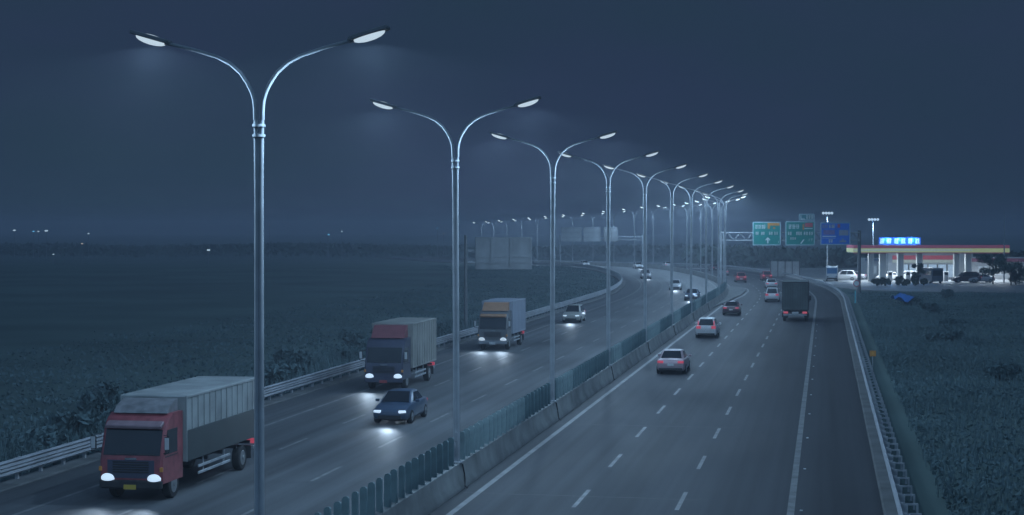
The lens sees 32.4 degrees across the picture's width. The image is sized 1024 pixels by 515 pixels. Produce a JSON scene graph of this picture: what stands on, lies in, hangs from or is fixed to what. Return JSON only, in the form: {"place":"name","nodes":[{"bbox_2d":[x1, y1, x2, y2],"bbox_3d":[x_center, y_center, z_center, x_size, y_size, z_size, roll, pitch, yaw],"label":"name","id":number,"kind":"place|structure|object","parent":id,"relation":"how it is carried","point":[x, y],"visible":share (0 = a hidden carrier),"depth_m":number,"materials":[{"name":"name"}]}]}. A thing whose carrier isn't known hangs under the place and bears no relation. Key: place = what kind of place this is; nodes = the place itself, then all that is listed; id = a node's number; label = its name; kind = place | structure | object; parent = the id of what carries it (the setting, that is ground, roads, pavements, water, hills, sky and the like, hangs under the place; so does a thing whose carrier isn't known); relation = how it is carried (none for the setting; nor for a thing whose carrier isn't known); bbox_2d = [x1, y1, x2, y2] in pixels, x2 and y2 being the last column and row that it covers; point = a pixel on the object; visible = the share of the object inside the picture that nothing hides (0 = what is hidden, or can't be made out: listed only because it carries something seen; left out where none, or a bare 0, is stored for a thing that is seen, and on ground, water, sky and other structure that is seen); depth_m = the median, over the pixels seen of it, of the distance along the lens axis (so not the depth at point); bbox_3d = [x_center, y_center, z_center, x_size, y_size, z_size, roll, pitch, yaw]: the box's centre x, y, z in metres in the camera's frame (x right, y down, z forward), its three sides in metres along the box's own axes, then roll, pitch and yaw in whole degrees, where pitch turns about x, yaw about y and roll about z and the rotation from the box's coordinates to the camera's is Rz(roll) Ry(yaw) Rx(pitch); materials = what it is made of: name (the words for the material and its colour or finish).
{"place":"outdoors","nodes":[
{"label":"outdoors","id":0,"kind":"place"},
{"bbox_2d":[0,234,1023,514],"bbox_3d":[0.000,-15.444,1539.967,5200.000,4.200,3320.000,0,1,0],"label":"ground","id":1,"kind":"structure","parent":0,"point":[52,302],"depth_m":217.82,"materials":[{"name":"green plant"}]},
{"bbox_2d":[26,423,76,450],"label":"shrub","id":2,"kind":"object","parent":1,"relation":"on","point":[46,431],"visible":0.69,"depth_m":73.07,"materials":[{"name":"green plant"}]},
{"bbox_2d":[39,407,102,436],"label":"shrub","id":3,"kind":"object","parent":1,"relation":"on","point":[84,418],"visible":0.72,"depth_m":77.33,"materials":[{"name":"green plant"}]},
{"bbox_2d":[76,380,127,413],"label":"shrub","id":4,"kind":"object","parent":1,"relation":"on","point":[102,396],"visible":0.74,"depth_m":88.89,"materials":[{"name":"green plant"}]},
{"bbox_2d":[253,362,288,386],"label":"shrub","id":5,"kind":"object","parent":1,"relation":"on","point":[274,372],"visible":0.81,"depth_m":102.07,"materials":[{"name":"green plant"}]},
{"bbox_2d":[0,303,549,479],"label":"tall grass","id":6,"kind":"structure","parent":1,"relation":"on","point":[338,361],"depth_m":105.94,"materials":[{"name":"green plant"}]},
{"bbox_2d":[273,348,289,363],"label":"shrub","id":7,"kind":"object","parent":1,"relation":"on","point":[281,353],"visible":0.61,"depth_m":119.44,"materials":[{"name":"green plant"}]},
{"bbox_2d":[264,359,305,376],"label":"shrub","id":8,"kind":"object","parent":1,"relation":"on","point":[291,365],"visible":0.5,"depth_m":109.56,"materials":[{"name":"green plant"}]},
{"bbox_2d":[287,348,313,367],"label":"shrub","id":9,"kind":"object","parent":1,"relation":"on","point":[301,356],"visible":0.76,"depth_m":115.69,"materials":[{"name":"green plant"}]},
{"bbox_2d":[0,257,624,491],"bbox_3d":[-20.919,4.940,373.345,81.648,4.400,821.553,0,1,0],"label":"kerb","id":10,"kind":"structure","parent":1,"relation":"on","point":[5,485],"depth_m":94.82,"materials":[{"name":"concrete"}]},
{"bbox_2d":[0,256,621,478],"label":"guardrail","id":11,"kind":"object","parent":10,"relation":"on","point":[16,466],"visible":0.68,"depth_m":98.08,"materials":[{"name":"metal"}]},
{"bbox_2d":[337,329,366,347],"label":"shrub","id":12,"kind":"object","parent":1,"relation":"on","point":[349,337],"visible":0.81,"depth_m":131.71,"materials":[{"name":"green plant"}]},
{"bbox_2d":[340,343,365,358],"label":"shrub","id":13,"kind":"object","parent":1,"relation":"on","point":[346,348],"visible":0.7,"depth_m":124.53,"materials":[{"name":"green plant"}]},
{"bbox_2d":[0,257,719,514],"bbox_3d":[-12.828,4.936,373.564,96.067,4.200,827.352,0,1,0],"label":"carriageway","id":14,"kind":"structure","parent":1,"relation":"on","point":[332,441],"depth_m":81.14,"materials":[{"name":"grey asphalt"}]},
{"bbox_2d":[91,376,253,497],"bbox_3d":[-12.130,6.527,64.904,2.856,3.450,10.144,0,1,10],"label":"box truck","id":15,"kind":"object","parent":14,"relation":"on","point":[159,437],"visible":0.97,"depth_m":61.58,"materials":[{"name":"red paint"}]},
{"bbox_2d":[359,317,435,387],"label":"box truck","id":16,"kind":"object","parent":14,"relation":"on","point":[399,349],"visible":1,"depth_m":101.89,"materials":[{"name":"blue paint"}]},
{"bbox_2d":[373,388,427,422],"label":"car","id":17,"kind":"object","parent":14,"relation":"on","point":[408,404],"visible":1,"depth_m":84.50,"materials":[{"name":"blue paint"}]},
{"bbox_2d":[474,298,525,348],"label":"box truck","id":18,"kind":"object","parent":14,"relation":"on","point":[502,320],"visible":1,"depth_m":134.64,"materials":[{"name":"grey paint"}]},
{"bbox_2d":[562,304,585,322],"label":"car","id":19,"kind":"object","parent":14,"relation":"on","point":[574,312],"visible":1,"depth_m":172.52,"materials":[{"name":"beige paint"}]},
{"bbox_2d":[683,288,700,299],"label":"car","id":20,"kind":"object","parent":14,"relation":"on","point":[695,293],"visible":0.84,"depth_m":223.65,"materials":[{"name":"blue paint"}]},
{"bbox_2d":[436,323,452,333],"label":"shrub","id":21,"kind":"object","parent":1,"relation":"on","point":[441,326],"visible":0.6,"depth_m":151.07,"materials":[{"name":"green plant"}]},
{"bbox_2d":[464,235,531,328],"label":"cantilever sign","id":22,"kind":"object","parent":1,"relation":"on","point":[503,252],"visible":0.93,"depth_m":161.54,"materials":[{"name":"metal"}]},
{"bbox_2d":[0,241,1023,267],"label":"woods","id":23,"kind":"object","parent":1,"relation":"on","point":[749,255],"visible":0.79,"depth_m":785.40,"materials":[{"name":"green plant"}]},
{"bbox_2d":[375,256,727,514],"bbox_3d":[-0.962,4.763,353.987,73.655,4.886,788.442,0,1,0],"label":"concrete barrier","id":24,"kind":"object","parent":1,"relation":"on","point":[428,497],"visible":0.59,"depth_m":77.47,"materials":[{"name":"grey concrete"}]},
{"bbox_2d":[130,25,389,514],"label":"street lamp","id":25,"kind":"object","parent":24,"relation":"on","point":[359,37],"visible":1,"depth_m":41.27,"materials":[{"name":"metal"}]},
{"bbox_2d":[333,501,341,514],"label":"anti glare panel","id":26,"kind":"object","parent":24,"relation":"on","point":[337,507],"visible":1,"depth_m":48.11,"materials":[{"name":"green plastic"}]},
{"bbox_2d":[342,496,349,514],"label":"anti glare panel","id":27,"kind":"object","parent":24,"relation":"on","point":[345,505],"visible":1,"depth_m":49.04,"materials":[{"name":"green plastic"}]},
{"bbox_2d":[351,491,358,514],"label":"anti glare panel","id":28,"kind":"object","parent":24,"relation":"on","point":[355,503],"visible":1,"depth_m":49.91,"materials":[{"name":"green plastic"}]},
{"bbox_2d":[360,487,367,514],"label":"anti glare panel","id":29,"kind":"object","parent":24,"relation":"on","point":[363,502],"visible":1,"depth_m":50.83,"materials":[{"name":"green plastic"}]},
{"bbox_2d":[368,482,374,514],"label":"anti glare panel","id":30,"kind":"object","parent":24,"relation":"on","point":[371,498],"visible":1,"depth_m":51.74,"materials":[{"name":"green plastic"}]},
{"bbox_2d":[376,478,383,511],"bbox_3d":[-3.955,7.104,52.697,0.120,1.020,0.300,-1,0,-38],"label":"anti glare panel","id":31,"kind":"object","parent":24,"relation":"on","point":[379,494],"visible":1,"depth_m":52.65,"materials":[{"name":"green plastic"}]},
{"bbox_2d":[384,473,391,507],"bbox_3d":[-3.775,7.088,53.601,0.120,1.020,0.300,-1,2,-43],"label":"anti glare panel","id":32,"kind":"object","parent":24,"relation":"on","point":[387,489],"visible":1,"depth_m":53.57,"materials":[{"name":"green plastic"}]},
{"bbox_2d":[390,469,397,502],"bbox_3d":[-3.643,7.072,54.531,0.300,1.020,0.120,0,1,45],"label":"anti glare panel","id":33,"kind":"object","parent":24,"relation":"on","point":[394,485],"visible":0.93,"depth_m":54.47,"materials":[{"name":"green plastic"}]},
{"bbox_2d":[398,465,405,497],"bbox_3d":[-3.458,7.056,55.432,0.120,1.020,0.300,-1,2,-39],"label":"anti glare panel","id":34,"kind":"object","parent":24,"relation":"on","point":[401,481],"visible":1,"depth_m":55.41,"materials":[{"name":"green plastic"}]},
{"bbox_2d":[405,461,411,493],"bbox_3d":[-3.294,7.040,56.357,0.120,1.020,0.300,-1,1,-40],"label":"anti glare panel","id":35,"kind":"object","parent":24,"relation":"on","point":[408,477],"visible":1,"depth_m":56.32,"materials":[{"name":"green plastic"}]},
{"bbox_2d":[411,457,418,489],"bbox_3d":[-3.145,7.024,57.268,0.300,1.020,0.120,2,2,44],"label":"anti glare panel","id":36,"kind":"object","parent":24,"relation":"on","point":[415,469],"visible":0.9,"depth_m":57.23,"materials":[{"name":"green plastic"}]},
{"bbox_2d":[418,454,424,484],"bbox_3d":[-2.976,7.008,58.188,0.120,1.020,0.300,-1,1,-41],"label":"anti glare panel","id":37,"kind":"object","parent":24,"relation":"on","point":[421,459],"visible":0.97,"depth_m":58.14,"materials":[{"name":"green plastic"}]},
{"bbox_2d":[425,450,431,480],"bbox_3d":[-2.799,6.992,59.095,0.120,1.020,0.300,-1,2,-39],"label":"anti glare panel","id":38,"kind":"object","parent":24,"relation":"on","point":[428,465],"visible":0.97,"depth_m":59.08,"materials":[{"name":"green plastic"}]},
{"bbox_2d":[430,447,436,476],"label":"anti glare panel","id":39,"kind":"object","parent":24,"relation":"on","point":[433,450],"visible":0.9,"depth_m":59.98,"materials":[{"name":"green plastic"}]},
{"bbox_2d":[437,444,442,473],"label":"anti glare panel","id":40,"kind":"object","parent":24,"relation":"on","point":[440,458],"visible":0.95,"depth_m":60.90,"materials":[{"name":"green plastic"}]},
{"bbox_2d":[443,440,448,469],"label":"anti glare panel","id":41,"kind":"object","parent":24,"relation":"on","point":[445,454],"visible":0.97,"depth_m":61.81,"materials":[{"name":"green plastic"}]},
{"bbox_2d":[447,437,453,465],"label":"anti glare panel","id":42,"kind":"object","parent":24,"relation":"on","point":[451,450],"visible":0.88,"depth_m":62.69,"materials":[{"name":"green plastic"}]},
{"bbox_2d":[370,96,540,462],"bbox_3d":[-2.027,0.825,63.516,6.258,13.189,0.420,0,1,10],"label":"street lamp","id":43,"kind":"object","parent":24,"relation":"on","point":[455,219],"visible":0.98,"depth_m":63.47,"materials":[{"name":"metal"}]},
{"bbox_2d":[460,431,464,459],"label":"anti glare panel","id":44,"kind":"object","parent":24,"relation":"on","point":[462,445],"visible":0.75,"depth_m":64.54,"materials":[{"name":"green plastic"}]},
{"bbox_2d":[463,428,469,455],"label":"anti glare panel","id":45,"kind":"object","parent":24,"relation":"on","point":[467,441],"visible":0.8,"depth_m":65.45,"materials":[{"name":"green plastic"}]},
{"bbox_2d":[468,426,474,452],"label":"anti glare panel","id":46,"kind":"object","parent":24,"relation":"on","point":[472,439],"visible":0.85,"depth_m":66.37,"materials":[{"name":"green plastic"}]},
{"bbox_2d":[473,423,479,449],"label":"anti glare panel","id":47,"kind":"object","parent":24,"relation":"on","point":[477,435],"visible":0.85,"depth_m":67.28,"materials":[{"name":"green plastic"}]},
{"bbox_2d":[477,420,483,446],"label":"anti glare panel","id":48,"kind":"object","parent":24,"relation":"on","point":[481,422],"visible":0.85,"depth_m":68.20,"materials":[{"name":"green plastic"}]},
{"bbox_2d":[483,418,489,443],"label":"anti glare panel","id":49,"kind":"object","parent":24,"relation":"on","point":[486,429],"visible":0.82,"depth_m":69.12,"materials":[{"name":"green plastic"}]},
{"bbox_2d":[487,415,493,440],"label":"anti glare panel","id":50,"kind":"object","parent":24,"relation":"on","point":[491,429],"visible":0.85,"depth_m":70.02,"materials":[{"name":"green plastic"}]},
{"bbox_2d":[492,413,497,438],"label":"anti glare panel","id":51,"kind":"object","parent":24,"relation":"on","point":[495,416],"visible":0.72,"depth_m":70.92,"materials":[{"name":"green plastic"}]},
{"bbox_2d":[495,410,501,435],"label":"anti glare panel","id":52,"kind":"object","parent":24,"relation":"on","point":[499,414],"visible":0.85,"depth_m":71.86,"materials":[{"name":"green plastic"}]},
{"bbox_2d":[500,408,506,432],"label":"anti glare panel","id":53,"kind":"object","parent":24,"relation":"on","point":[504,414],"visible":0.8,"depth_m":72.78,"materials":[{"name":"green plastic"}]},
{"bbox_2d":[508,404,513,427],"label":"anti glare panel","id":54,"kind":"object","parent":24,"relation":"on","point":[511,409],"visible":0.78,"depth_m":74.60,"materials":[{"name":"green plastic"}]},
{"bbox_2d":[489,130,616,401],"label":"street lamp","id":55,"kind":"object","parent":24,"relation":"on","point":[552,278],"visible":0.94,"depth_m":85.71,"materials":[{"name":"metal"}]},
{"bbox_2d":[558,150,659,365],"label":"street lamp","id":56,"kind":"object","parent":24,"relation":"on","point":[608,260],"visible":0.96,"depth_m":107.85,"materials":[{"name":"metal"}]},
{"bbox_2d":[603,163,686,341],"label":"street lamp","id":57,"kind":"object","parent":24,"relation":"on","point":[645,253],"visible":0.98,"depth_m":130.11,"materials":[{"name":"metal"}]},
{"bbox_2d":[636,173,708,324],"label":"street lamp","id":58,"kind":"object","parent":24,"relation":"on","point":[671,261],"visible":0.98,"depth_m":152.25,"materials":[{"name":"metal"}]},
{"bbox_2d":[673,203,702,268],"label":"street lamp","id":59,"kind":"object","parent":24,"relation":"on","point":[686,229],"visible":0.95,"depth_m":353.54,"materials":[{"name":"metal"}]},
{"bbox_2d":[662,179,722,312],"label":"street lamp","id":60,"kind":"object","parent":24,"relation":"on","point":[719,181],"visible":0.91,"depth_m":174.47,"materials":[{"name":"metal"}]},
{"bbox_2d":[679,185,733,302],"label":"street lamp","id":61,"kind":"object","parent":24,"relation":"on","point":[706,234],"visible":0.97,"depth_m":196.66,"materials":[{"name":"metal"}]},
{"bbox_2d":[694,200,729,274],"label":"street lamp","id":62,"kind":"object","parent":24,"relation":"on","point":[712,235],"visible":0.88,"depth_m":308.43,"materials":[{"name":"metal"}]},
{"bbox_2d":[694,189,743,286],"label":"street lamp","id":63,"kind":"object","parent":24,"relation":"on","point":[719,231],"visible":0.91,"depth_m":218.85,"materials":[{"name":"metal"}]},
{"bbox_2d":[703,193,746,288],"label":"street lamp","id":64,"kind":"object","parent":24,"relation":"on","point":[724,234],"visible":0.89,"depth_m":241.15,"materials":[{"name":"metal"}]},
{"bbox_2d":[559,235,642,266],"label":"sign gantry","id":65,"kind":"object","parent":1,"relation":"on","point":[603,238],"visible":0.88,"depth_m":423.91,"materials":[{"name":"metal"}]},
{"bbox_2d":[561,227,581,241],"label":"road sign","id":66,"kind":"object","parent":65,"relation":"attached to","point":[571,234],"visible":1,"depth_m":423.63,"materials":[{"name":"metal"}]},
{"bbox_2d":[583,227,600,241],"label":"road sign","id":67,"kind":"object","parent":65,"relation":"attached to","point":[591,234],"visible":1,"depth_m":423.64,"materials":[{"name":"metal"}]},
{"bbox_2d":[604,227,617,241],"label":"road sign","id":68,"kind":"object","parent":65,"relation":"attached to","point":[613,234],"visible":0.9,"depth_m":423.63,"materials":[{"name":"metal"}]},
{"bbox_2d":[417,257,883,514],"bbox_3d":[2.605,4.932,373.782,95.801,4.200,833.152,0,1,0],"label":"carriageway","id":69,"kind":"structure","parent":1,"relation":"on","point":[746,468],"depth_m":78.44,"materials":[{"name":"grey asphalt"}]},
{"bbox_2d":[12,257,816,514],"bbox_3d":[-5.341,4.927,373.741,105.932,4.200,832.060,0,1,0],"label":"road markings","id":70,"kind":"object","parent":69,"relation":"on","point":[792,493],"visible":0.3,"depth_m":79.91,"materials":[{"name":"paint"}]},
{"bbox_2d":[656,349,691,373],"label":"car","id":71,"kind":"object","parent":69,"relation":"on","point":[673,360],"visible":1,"depth_m":112.04,"materials":[{"name":"silver metal"}]},
{"bbox_2d":[695,317,720,337],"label":"car","id":72,"kind":"object","parent":69,"relation":"on","point":[707,326],"visible":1,"depth_m":148.02,"materials":[{"name":"white paint"}]},
{"bbox_2d":[713,286,745,307],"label":"median island","id":73,"kind":"structure","parent":69,"relation":"on","point":[734,292],"depth_m":244.06,"materials":[{"name":"concrete"}]},
{"bbox_2d":[722,301,742,314],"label":"car","id":74,"kind":"object","parent":69,"relation":"on","point":[731,306],"visible":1,"depth_m":186.12,"materials":[{"name":"red paint"}]},
{"bbox_2d":[734,272,746,281],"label":"car","id":75,"kind":"object","parent":69,"relation":"on","point":[740,276],"visible":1,"depth_m":295.73,"materials":[{"name":"red paint"}]},
{"bbox_2d":[764,287,780,301],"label":"car","id":76,"kind":"object","parent":69,"relation":"on","point":[772,293],"visible":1,"depth_m":218.76,"materials":[{"name":"white paint"}]},
{"bbox_2d":[720,231,860,293],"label":"sign gantry","id":77,"kind":"object","parent":69,"relation":"on","point":[722,257],"visible":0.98,"depth_m":246.15,"materials":[{"name":"metal"}]},
{"bbox_2d":[753,222,780,245],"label":"road sign","id":78,"kind":"object","parent":77,"relation":"attached to","point":[766,233],"visible":1,"depth_m":245.72,"materials":[{"name":"metal"}]},
{"bbox_2d":[785,221,814,245],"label":"road sign","id":79,"kind":"object","parent":77,"relation":"attached to","point":[799,233],"visible":1,"depth_m":245.72,"materials":[{"name":"metal"}]},
{"bbox_2d":[820,222,849,244],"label":"road sign","id":80,"kind":"object","parent":77,"relation":"attached to","point":[834,233],"visible":1,"depth_m":245.71,"materials":[{"name":"metal"}]},
{"bbox_2d":[782,280,810,320],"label":"box truck","id":81,"kind":"object","parent":69,"relation":"on","point":[796,297],"visible":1,"depth_m":173.40,"materials":[{"name":"grey paint"}]},
{"bbox_2d":[451,257,897,514],"bbox_3d":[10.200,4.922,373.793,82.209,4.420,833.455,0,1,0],"label":"kerb","id":82,"kind":"structure","parent":1,"relation":"on","point":[888,503],"depth_m":81.22,"materials":[{"name":"concrete"}]},
{"bbox_2d":[532,260,921,514],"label":"guardrail","id":83,"kind":"object","parent":82,"relation":"on","point":[899,496],"visible":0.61,"depth_m":84.30,"materials":[{"name":"metal"}]},
{"bbox_2d":[891,292,913,301],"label":"tarpaulin","id":84,"kind":"object","parent":1,"relation":"on","point":[900,296],"visible":1,"depth_m":213.43,"materials":[{"name":"blue plastic"}]},
{"bbox_2d":[918,302,941,312],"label":"shrub","id":85,"kind":"object","parent":1,"relation":"on","point":[929,307],"visible":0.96,"depth_m":192.67,"materials":[{"name":"green plant"}]},
{"bbox_2d":[922,329,965,340],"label":"shrub","id":86,"kind":"object","parent":1,"relation":"on","point":[947,334],"visible":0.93,"depth_m":146.18,"materials":[{"name":"green plant"}]},
{"bbox_2d":[976,254,1006,283],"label":"tree","id":87,"kind":"object","parent":1,"relation":"on","point":[990,261],"visible":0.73,"depth_m":287.24,"materials":[{"name":"green plant"}]},
{"bbox_2d":[981,360,1022,379],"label":"shrub","id":88,"kind":"object","parent":1,"relation":"on","point":[1006,369],"visible":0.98,"depth_m":108.89,"materials":[{"name":"green plant"}]},
{"bbox_2d":[996,258,1023,284],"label":"tree","id":89,"kind":"object","parent":1,"relation":"on","point":[1012,268],"visible":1,"depth_m":281.45,"materials":[{"name":"green plant"}]},
{"bbox_2d":[1009,273,1023,284],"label":"shrub","id":90,"kind":"object","parent":1,"relation":"on","point":[1017,277],"visible":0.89,"depth_m":283.96,"materials":[{"name":"green plant"}]},
{"bbox_2d":[0,0,1023,233],"label":"sky","id":91,"kind":"structure","parent":0,"point":[908,115],"materials":[{"name":"blue"}]},
{"bbox_2d":[692,268,1023,292],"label":"plaza","id":92,"kind":"structure","parent":0,"point":[998,286],"depth_m":281.37,"materials":[{"name":"grey concrete"}]},
{"bbox_2d":[770,260,799,276],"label":"sound wall","id":93,"kind":"structure","parent":92,"relation":"on","point":[778,268],"depth_m":330.01,"materials":[{"name":"metal"}]},
{"bbox_2d":[826,266,837,280],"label":"minibus","id":94,"kind":"object","parent":92,"relation":"on","point":[831,272],"visible":1,"depth_m":302.17,"materials":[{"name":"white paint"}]},
{"bbox_2d":[834,270,856,280],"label":"car","id":95,"kind":"object","parent":92,"relation":"on","point":[848,274],"visible":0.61,"depth_m":307.00,"materials":[{"name":"white paint"}]},
{"bbox_2d":[847,245,1009,280],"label":"station canopy","id":96,"kind":"object","parent":92,"relation":"on","point":[918,250],"visible":0.82,"depth_m":300.93,"materials":[{"name":"white metal"}]},
{"bbox_2d":[878,237,920,244],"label":"rooftop sign","id":97,"kind":"object","parent":96,"relation":"on","point":[904,240],"visible":1,"depth_m":301.65,"materials":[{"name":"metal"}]},
{"bbox_2d":[886,253,972,277],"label":"shop building","id":98,"kind":"structure","parent":92,"relation":"on","point":[944,261],"depth_m":322.00,"materials":[{"name":"white"}]},
{"bbox_2d":[919,267,942,282],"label":"minibus","id":99,"kind":"object","parent":92,"relation":"on","point":[931,275],"visible":0.8,"depth_m":290.57,"materials":[{"name":"paint"}]},
{"bbox_2d":[951,271,981,282],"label":"car","id":100,"kind":"object","parent":92,"relation":"on","point":[964,276],"visible":1,"depth_m":295.38,"materials":[{"name":"black paint"}]},
{"bbox_2d":[968,274,994,282],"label":"car","id":101,"kind":"object","parent":92,"relation":"on","point":[986,278],"visible":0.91,"depth_m":295.36,"materials":[{"name":"silver metal"}]},
{"bbox_2d":[857,258,878,276],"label":"rest building","id":102,"kind":"structure","parent":0,"point":[864,265],"depth_m":330.10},
{"bbox_2d":[847,291,1023,514],"bbox_3d":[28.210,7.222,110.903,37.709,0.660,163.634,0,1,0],"label":"tall grass","id":103,"kind":"structure","parent":0,"point":[991,432],"depth_m":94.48,"materials":[{"name":"green plant"}]},
{"bbox_2d":[972,257,1023,278],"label":"side building","id":104,"kind":"structure","parent":0,"point":[976,266],"depth_m":318.07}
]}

